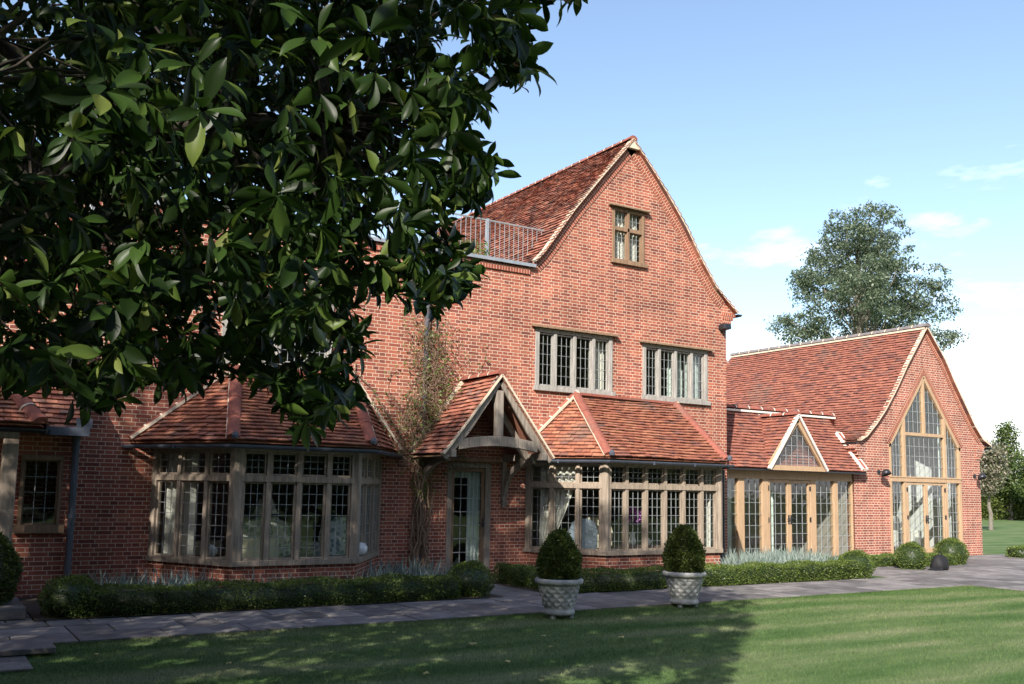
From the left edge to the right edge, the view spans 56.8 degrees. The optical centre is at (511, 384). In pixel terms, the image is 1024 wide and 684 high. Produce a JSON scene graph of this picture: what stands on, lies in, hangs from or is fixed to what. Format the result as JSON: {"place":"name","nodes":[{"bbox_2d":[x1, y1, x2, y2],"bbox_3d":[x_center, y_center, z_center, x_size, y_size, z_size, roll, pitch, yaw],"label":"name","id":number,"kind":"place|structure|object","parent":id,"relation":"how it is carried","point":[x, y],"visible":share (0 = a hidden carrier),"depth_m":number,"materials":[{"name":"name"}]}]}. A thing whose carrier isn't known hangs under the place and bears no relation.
{"place":"outdoors","nodes":[
{"label":"outdoors","id":0,"kind":"place"},
{"bbox_2d":[0,520,1023,683],"bbox_3d":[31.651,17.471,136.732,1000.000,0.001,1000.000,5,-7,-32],"label":"lawn","id":1,"kind":"structure","parent":0,"point":[1001,536],"depth_m":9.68,"materials":[{"name":"green plant"}]},
{"bbox_2d":[0,0,587,450],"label":"magnolia tree","id":2,"kind":"object","parent":1,"relation":"on","point":[124,132],"visible":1,"depth_m":4.15,"materials":[{"name":"green plant"}]},
{"bbox_2d":[0,135,991,596],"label":"brick house","id":3,"kind":"structure","parent":1,"relation":"on","point":[820,433],"depth_m":19.39,"materials":[{"name":"brick"}]},
{"bbox_2d":[0,387,49,540],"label":"bay window","id":4,"kind":"structure","parent":3,"relation":"in","point":[16,410],"depth_m":12.81,"materials":[{"name":"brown wood"}]},
{"bbox_2d":[13,454,63,532],"bbox_3d":[-6.727,1.566,13.528,0.646,1.100,0.162,5,-7,-32],"label":"window","id":5,"kind":"structure","parent":3,"relation":"in","point":[20,527],"depth_m":13.49,"materials":[{"name":"brown wood"}]},
{"bbox_2d":[163,454,198,554],"bbox_3d":[-5.218,1.846,14.940,0.716,1.650,0.052,-3,-8,33],"label":"curtain","id":6,"kind":"object","parent":3,"relation":"hanging from","point":[192,498],"visible":0.48,"depth_m":14.88,"materials":[{"name":"white fabric"}]},
{"bbox_2d":[158,516,221,554],"bbox_3d":[-5.446,2.723,15.842,0.920,1.040,0.760,-2,-7,28],"label":"armchair","id":7,"kind":"object","parent":3,"relation":"on","point":[218,543],"visible":0.12,"depth_m":15.62,"materials":[{"name":"fabric"}]},
{"bbox_2d":[209,544,217,556],"bbox_3d":[-4.684,2.584,14.699,0.220,0.190,0.220,5,-7,-32],"label":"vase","id":8,"kind":"object","parent":3,"relation":"on","point":[212,551],"visible":0.59,"depth_m":14.63,"materials":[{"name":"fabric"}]},
{"bbox_2d":[242,537,278,557],"bbox_3d":[-4.165,2.846,15.291,0.840,0.720,0.834,5,-7,-32],"label":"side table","id":9,"kind":"object","parent":3,"relation":"in","point":[255,541],"visible":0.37,"depth_m":14.97,"materials":[{"name":"wood"}]},
{"bbox_2d":[253,499,277,536],"bbox_3d":[-4.130,2.235,15.853,0.400,0.620,0.394,5,-7,-32],"label":"table lamp","id":10,"kind":"object","parent":9,"relation":"on","point":[273,509],"visible":0.2,"depth_m":15.76,"materials":[{"name":"ceramic"}]},
{"bbox_2d":[122,363,404,586],"bbox_3d":[-3.556,1.432,15.276,4.880,3.707,1.997,5,-7,-32],"label":"bay window","id":11,"kind":"structure","parent":3,"relation":"in","point":[225,418],"depth_m":14.73,"materials":[{"name":"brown wood"}]},
{"bbox_2d":[243,517,290,554],"bbox_3d":[-4.189,2.778,16.131,0.920,1.040,0.760,2,-6,-12],"label":"armchair","id":12,"kind":"object","parent":3,"relation":"on","point":[283,532],"visible":0.2,"depth_m":15.82,"materials":[{"name":"grey fabric"}]},
{"bbox_2d":[222,291,333,368],"bbox_3d":[-4.022,-0.920,16.390,2.040,1.312,0.180,5,-7,-32],"label":"window","id":13,"kind":"structure","parent":3,"relation":"in","point":[225,322],"depth_m":16.31,"materials":[{"name":"beige wood"}]},
{"bbox_2d":[300,517,346,554],"bbox_3d":[-3.213,2.837,16.503,0.760,1.040,0.920,-4,-8,38],"label":"armchair","id":14,"kind":"object","parent":3,"relation":"on","point":[337,544],"visible":0.19,"depth_m":16.18,"materials":[{"name":"grey fabric"}]},
{"bbox_2d":[359,542,367,554],"bbox_3d":[-2.506,2.718,15.640,0.240,0.210,0.240,5,-7,-32],"label":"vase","id":15,"kind":"object","parent":3,"relation":"on","point":[363,548],"visible":0.68,"depth_m":15.56,"materials":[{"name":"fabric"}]},
{"bbox_2d":[346,305,490,573],"bbox_3d":[-1.820,0.603,17.322,3.534,5.843,0.579,5,-7,-32],"label":"climbing plant","id":16,"kind":"object","parent":3,"relation":"attached to","point":[422,538],"visible":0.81,"depth_m":17.43,"materials":[{"name":"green plant"}]},
{"bbox_2d":[455,471,467,477],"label":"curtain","id":17,"kind":"object","parent":3,"relation":"hanging from","point":[458,474],"visible":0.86,"depth_m":18.18,"materials":[{"name":"white fabric"}]},
{"bbox_2d":[437,233,491,256],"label":"roof weeds","id":18,"kind":"object","parent":3,"relation":"on","point":[480,249],"visible":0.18,"depth_m":19.07,"materials":[{"name":"green plant"}]},
{"bbox_2d":[466,468,481,564],"bbox_3d":[-0.718,2.601,18.271,0.341,1.950,0.052,4,-7,-28],"label":"curtain","id":19,"kind":"object","parent":3,"relation":"hanging from","point":[475,506],"visible":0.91,"depth_m":18.26,"materials":[{"name":"white fabric"}]},
{"bbox_2d":[445,457,502,573],"bbox_3d":[-0.816,2.532,18.068,1.310,2.240,0.250,5,-7,-32],"label":"door","id":20,"kind":"structure","parent":3,"relation":"in","point":[485,473],"depth_m":18.15,"materials":[{"name":"grey wood"}]},
{"bbox_2d":[539,466,574,545],"bbox_3d":[0.932,2.417,18.604,0.838,1.650,0.052,-2,-7,25],"label":"curtain","id":21,"kind":"object","parent":3,"relation":"hanging from","point":[565,474],"visible":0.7,"depth_m":18.66,"materials":[{"name":"white fabric"}]},
{"bbox_2d":[531,324,619,395],"bbox_3d":[1.305,-0.479,19.667,2.180,1.355,0.230,5,-7,-32],"label":"window","id":22,"kind":"structure","parent":3,"relation":"in","point":[553,387],"depth_m":19.66,"materials":[{"name":"beige wood"}]},
{"bbox_2d":[569,519,597,548],"bbox_3d":[1.374,3.176,18.756,0.560,1.030,0.530,1,-6,-4],"label":"dining chair","id":23,"kind":"object","parent":3,"relation":"on","point":[589,536],"visible":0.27,"depth_m":18.52,"materials":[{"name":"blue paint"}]},
{"bbox_2d":[588,340,603,389],"bbox_3d":[1.795,-0.390,20.234,0.420,1.180,0.052,5,-7,-32],"label":"curtain","id":24,"kind":"object","parent":3,"relation":"hanging from","point":[599,345],"visible":0.43,"depth_m":20.28,"materials":[{"name":"white fabric"}]},
{"bbox_2d":[582,517,612,547],"bbox_3d":[1.569,3.293,19.819,0.920,1.040,0.760,4,-7,-22],"label":"armchair","id":25,"kind":"object","parent":3,"relation":"on","point":[595,520],"visible":0.04,"depth_m":19.52,"materials":[{"name":"fabric"}]},
{"bbox_2d":[512,390,733,572],"bbox_3d":[2.805,1.992,19.352,5.731,3.727,1.794,5,-7,-32],"label":"bay window","id":26,"kind":"structure","parent":3,"relation":"in","point":[582,432],"depth_m":18.73,"materials":[{"name":"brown wood"}]},
{"bbox_2d":[615,212,636,261],"bbox_3d":[2.436,-3.215,20.872,0.800,1.160,0.052,5,-7,-32],"label":"curtain","id":27,"kind":"object","parent":3,"relation":"hanging from","point":[617,220],"visible":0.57,"depth_m":20.90,"materials":[{"name":"white fabric"}]},
{"bbox_2d":[608,202,650,268],"bbox_3d":[2.547,-3.242,20.725,1.110,1.325,0.230,5,-7,-32],"label":"window","id":28,"kind":"structure","parent":3,"relation":"in","point":[626,229],"depth_m":20.72,"materials":[{"name":"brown wood"}]},
{"bbox_2d":[611,545,659,548],"bbox_3d":[2.501,3.513,19.155,1.100,0.490,0.450,5,-7,-32],"label":"sideboard table","id":29,"kind":"object","parent":3,"relation":"in","point":[639,546],"visible":0.17,"depth_m":18.96,"materials":[{"name":"brown wood"}]},
{"bbox_2d":[621,506,640,545],"bbox_3d":[2.435,2.846,19.091,0.442,0.816,0.426,-4,-8,36],"label":"vase","id":30,"kind":"object","parent":29,"relation":"on","point":[632,535],"visible":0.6,"depth_m":19.02,"materials":[{"name":"ceramic"}]},
{"bbox_2d":[667,352,681,396],"bbox_3d":[3.690,-0.176,21.523,0.460,1.150,0.052,5,-7,-32],"label":"curtain","id":31,"kind":"object","parent":3,"relation":"hanging from","point":[669,375],"visible":0.3,"depth_m":21.50,"materials":[{"name":"white fabric"}]},
{"bbox_2d":[639,340,713,405],"bbox_3d":[3.651,-0.240,21.120,2.120,1.325,0.230,5,-7,-32],"label":"window","id":32,"kind":"structure","parent":3,"relation":"in","point":[658,348],"depth_m":21.13,"materials":[{"name":"beige wood"}]},
{"bbox_2d":[685,354,697,398],"bbox_3d":[4.104,-0.153,21.663,0.390,1.150,0.052,5,-7,-32],"label":"curtain","id":33,"kind":"object","parent":3,"relation":"hanging from","point":[693,376],"visible":0.45,"depth_m":21.70,"materials":[{"name":"white fabric"}]},
{"bbox_2d":[704,470,710,546],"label":"curtain","id":34,"kind":"object","parent":3,"relation":"hanging from","point":[708,505],"visible":0.73,"depth_m":19.76,"materials":[{"name":"white fabric"}]},
{"bbox_2d":[718,323,730,330],"bbox_3d":[4.920,-1.324,21.891,0.200,0.149,0.232,5,-7,-32],"label":"floodlight","id":35,"kind":"object","parent":3,"relation":"attached to","point":[725,326],"visible":1,"depth_m":21.82,"materials":[{"name":"black metal"}]},
{"bbox_2d":[727,479,731,555],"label":"curtain","id":36,"kind":"object","parent":3,"relation":"hanging from","point":[729,544],"visible":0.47,"depth_m":22.81,"materials":[{"name":"white fabric"}]},
{"bbox_2d":[770,483,773,554],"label":"curtain","id":37,"kind":"object","parent":3,"relation":"hanging from","point":[771,519],"visible":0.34,"depth_m":23.66,"materials":[{"name":"white fabric"}]},
{"bbox_2d":[768,480,790,550],"bbox_3d":[6.557,3.334,23.302,0.784,1.950,0.131,5,-7,-32],"label":"french door","id":38,"kind":"structure","parent":3,"relation":"in","point":[786,482],"depth_m":23.43,"materials":[{"name":"brown wood"}]},
{"bbox_2d":[759,411,828,471],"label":"gablet window","id":39,"kind":"structure","parent":3,"relation":"in","point":[779,428],"depth_m":23.60,"materials":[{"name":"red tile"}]},
{"bbox_2d":[789,480,811,554],"bbox_3d":[7.230,3.393,23.719,0.784,1.950,0.131,5,-7,-32],"label":"french door","id":40,"kind":"structure","parent":3,"relation":"in","point":[808,488],"depth_m":23.80,"materials":[{"name":"brown wood"}]},
{"bbox_2d":[877,469,891,476],"bbox_3d":[9.916,2.361,25.220,0.260,0.202,0.375,5,-7,-32],"label":"wall lamp","id":41,"kind":"object","parent":3,"relation":"attached to","point":[885,472],"visible":1,"depth_m":25.17,"materials":[{"name":"black metal"}]},
{"bbox_2d":[893,516,921,546],"bbox_3d":[11.457,4.390,27.681,0.760,1.040,0.920,-4,-8,38],"label":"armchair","id":42,"kind":"object","parent":3,"relation":"on","point":[898,536],"visible":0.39,"depth_m":27.54,"materials":[{"name":"fabric"}]},
{"bbox_2d":[906,482,927,552],"bbox_3d":[11.159,3.673,26.104,0.885,1.925,0.131,5,-7,-32],"label":"french door","id":43,"kind":"structure","parent":3,"relation":"in","point":[925,518],"depth_m":26.25,"materials":[{"name":"brown wood"}]},
{"bbox_2d":[926,483,946,551],"bbox_3d":[11.918,3.739,26.575,0.885,1.925,0.131,5,-7,-32],"label":"french door","id":44,"kind":"structure","parent":3,"relation":"in","point":[944,517],"depth_m":26.71,"materials":[{"name":"brown wood"}]},
{"bbox_2d":[937,420,948,539],"bbox_3d":[12.482,2.930,27.420,0.420,3.800,0.052,5,-7,-32],"label":"curtain","id":45,"kind":"object","parent":3,"relation":"hanging from","point":[940,497],"visible":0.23,"depth_m":27.34,"materials":[{"name":"white fabric"}]},
{"bbox_2d":[973,473,986,479],"bbox_3d":[13.594,2.692,27.501,0.260,0.202,0.375,5,-7,-32],"label":"wall lamp","id":46,"kind":"object","parent":3,"relation":"attached to","point":[981,476],"visible":1,"depth_m":27.45,"materials":[{"name":"black metal"}]},
{"bbox_2d":[535,577,582,618],"bbox_3d":[0.613,2.795,12.390,0.635,0.511,0.635,5,-7,-32],"label":"stone pot","id":47,"kind":"object","parent":1,"relation":"on","point":[558,597],"visible":0.94,"depth_m":12.19,"materials":[{"name":"stone"}]},
{"bbox_2d":[535,527,582,579],"bbox_3d":[0.623,2.254,12.454,0.629,0.744,0.629,-2,-7,23],"label":"topiary bush","id":48,"kind":"object","parent":47,"relation":"on","point":[560,555],"visible":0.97,"depth_m":12.27,"materials":[{"name":"green plant"}]},
{"bbox_2d":[662,570,705,607],"bbox_3d":[2.513,2.990,13.826,0.635,0.511,0.635,5,-7,-32],"label":"stone pot","id":49,"kind":"object","parent":1,"relation":"on","point":[684,588],"visible":0.98,"depth_m":13.63,"materials":[{"name":"stone"}]},
{"bbox_2d":[661,524,706,572],"bbox_3d":[2.528,2.428,13.892,0.646,0.773,0.659,-2,-7,22],"label":"topiary bush","id":50,"kind":"object","parent":49,"relation":"on","point":[683,551],"visible":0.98,"depth_m":13.71,"materials":[{"name":"green plant"}]},
{"bbox_2d":[764,199,970,351],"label":"ash tree","id":51,"kind":"object","parent":1,"relation":"on","point":[868,306],"visible":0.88,"depth_m":77.03,"materials":[{"name":"green plant"}]},
{"bbox_2d":[980,439,1017,529],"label":"tree","id":52,"kind":"object","parent":1,"relation":"on","point":[989,468],"visible":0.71,"depth_m":49.35,"materials":[{"name":"green plant"}]},
{"bbox_2d":[981,480,1023,519],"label":"yew hedge","id":53,"kind":"object","parent":1,"relation":"on","point":[999,508],"visible":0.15,"depth_m":74.29,"materials":[{"name":"green plant"}]},
{"bbox_2d":[991,419,1023,519],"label":"pear tree","id":54,"kind":"object","parent":1,"relation":"on","point":[1005,434],"visible":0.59,"depth_m":74.16,"materials":[{"name":"green plant"}]},
{"bbox_2d":[1010,447,1023,496],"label":"green tree","id":55,"kind":"object","parent":1,"relation":"on","point":[1020,471],"visible":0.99,"depth_m":69.84,"materials":[{"name":"green plant"}]},
{"bbox_2d":[0,554,1023,672],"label":"paving","id":56,"kind":"structure","parent":0,"point":[999,571],"depth_m":12.95,"materials":[{"name":"grey stone"}]},
{"bbox_2d":[0,597,25,619],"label":"stone kerb","id":57,"kind":"structure","parent":56,"relation":"on","point":[14,608],"depth_m":11.16,"materials":[{"name":"grey stone"}]},
{"bbox_2d":[0,531,23,605],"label":"box ball","id":58,"kind":"object","parent":57,"relation":"on","point":[10,561],"visible":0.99,"depth_m":11.41,"materials":[{"name":"green plant"}]},
{"bbox_2d":[0,638,55,656],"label":"stone step","id":59,"kind":"object","parent":56,"relation":"on","point":[26,647],"visible":1,"depth_m":8.99,"materials":[{"name":"grey stone"}]},
{"bbox_2d":[822,553,897,566],"bbox_3d":[8.168,4.087,21.980,3.331,0.341,0.576,5,-7,-32],"label":"box hedge","id":60,"kind":"object","parent":56,"relation":"on","point":[883,560],"visible":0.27,"depth_m":22.13,"materials":[{"name":"green plant"}]},
{"bbox_2d":[927,552,948,570],"bbox_3d":[9.621,3.994,21.402,0.649,0.400,0.382,5,-7,-32],"label":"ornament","id":61,"kind":"object","parent":56,"relation":"on","point":[939,562],"visible":1,"depth_m":21.31,"materials":[{"name":"grey stone"}]},
{"bbox_2d":[926,552,957,565],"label":"box hedge","id":62,"kind":"object","parent":56,"relation":"on","point":[952,559],"visible":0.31,"depth_m":22.82,"materials":[{"name":"green plant"}]},
{"bbox_2d":[1005,544,1023,557],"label":"box hedge","id":63,"kind":"object","parent":56,"relation":"on","point":[1015,551],"visible":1,"depth_m":26.43,"materials":[{"name":"green plant"}]},
{"bbox_2d":[0,0,1023,471],"label":"sky","id":64,"kind":"structure","parent":0,"point":[759,120],"materials":[{"name":"blue"}]},
{"bbox_2d":[9,575,1017,642],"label":"flower bed soil","id":65,"kind":"structure","parent":0,"point":[32,606],"depth_m":12.51,"materials":[{"name":"brown soil"}]},
{"bbox_2d":[36,573,101,619],"bbox_3d":[-5.380,2.591,11.579,0.795,0.560,0.808,5,-7,-32],"label":"box ball","id":66,"kind":"object","parent":65,"relation":"on","point":[60,600],"visible":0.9,"depth_m":11.36,"materials":[{"name":"green plant"}]},
{"bbox_2d":[73,572,462,619],"bbox_3d":[-3.085,2.828,12.893,5.340,0.423,0.642,5,-7,-32],"label":"box hedge","id":67,"kind":"object","parent":65,"relation":"on","point":[160,599],"visible":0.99,"depth_m":12.55,"materials":[{"name":"green plant"}]},
{"bbox_2d":[88,554,457,591],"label":"strap leaf plants","id":68,"kind":"object","parent":65,"relation":"on","point":[400,569],"visible":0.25,"depth_m":13.81,"materials":[{"name":"green plant"}]},
{"bbox_2d":[445,560,495,598],"bbox_3d":[-0.650,3.002,14.580,0.828,0.594,0.816,5,-7,-32],"label":"box ball","id":69,"kind":"object","parent":65,"relation":"on","point":[475,577],"visible":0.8,"depth_m":14.37,"materials":[{"name":"green plant"}]},
{"bbox_2d":[492,562,538,589],"bbox_3d":[0.301,3.263,16.133,0.650,0.398,1.699,5,-7,-32],"label":"box hedge","id":70,"kind":"object","parent":65,"relation":"on","point":[522,575],"visible":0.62,"depth_m":16.11,"materials":[{"name":"green plant"}]},
{"bbox_2d":[579,559,863,592],"bbox_3d":[3.863,3.421,17.133,7.200,0.434,0.640,5,-7,-32],"label":"box hedge","id":71,"kind":"object","parent":65,"relation":"on","point":[653,578],"visible":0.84,"depth_m":17.00,"materials":[{"name":"green plant"}]},
{"bbox_2d":[712,546,839,565],"bbox_3d":[5.610,3.717,20.155,4.281,0.535,2.799,26,-26,-75],"label":"lavender","id":72,"kind":"object","parent":65,"relation":"on","point":[781,556],"visible":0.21,"depth_m":19.31,"materials":[{"name":"grey plant"}]},
{"bbox_2d":[837,548,876,578],"bbox_3d":[6.949,3.625,19.117,0.800,0.628,0.772,5,-7,-32],"label":"box ball","id":73,"kind":"object","parent":65,"relation":"on","point":[864,558],"visible":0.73,"depth_m":18.93,"materials":[{"name":"green plant"}]},
{"bbox_2d":[893,541,928,569],"bbox_3d":[9.139,3.923,21.639,0.773,0.691,0.768,5,-7,-32],"label":"box ball","id":74,"kind":"object","parent":65,"relation":"on","point":[911,555],"visible":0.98,"depth_m":21.46,"materials":[{"name":"green plant"}]},
{"bbox_2d":[932,537,969,564],"bbox_3d":[10.915,4.151,23.505,0.893,0.729,0.851,5,-7,-32],"label":"box ball","id":75,"kind":"object","parent":65,"relation":"on","point":[951,546],"visible":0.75,"depth_m":23.30,"materials":[{"name":"green plant"}]}
]}

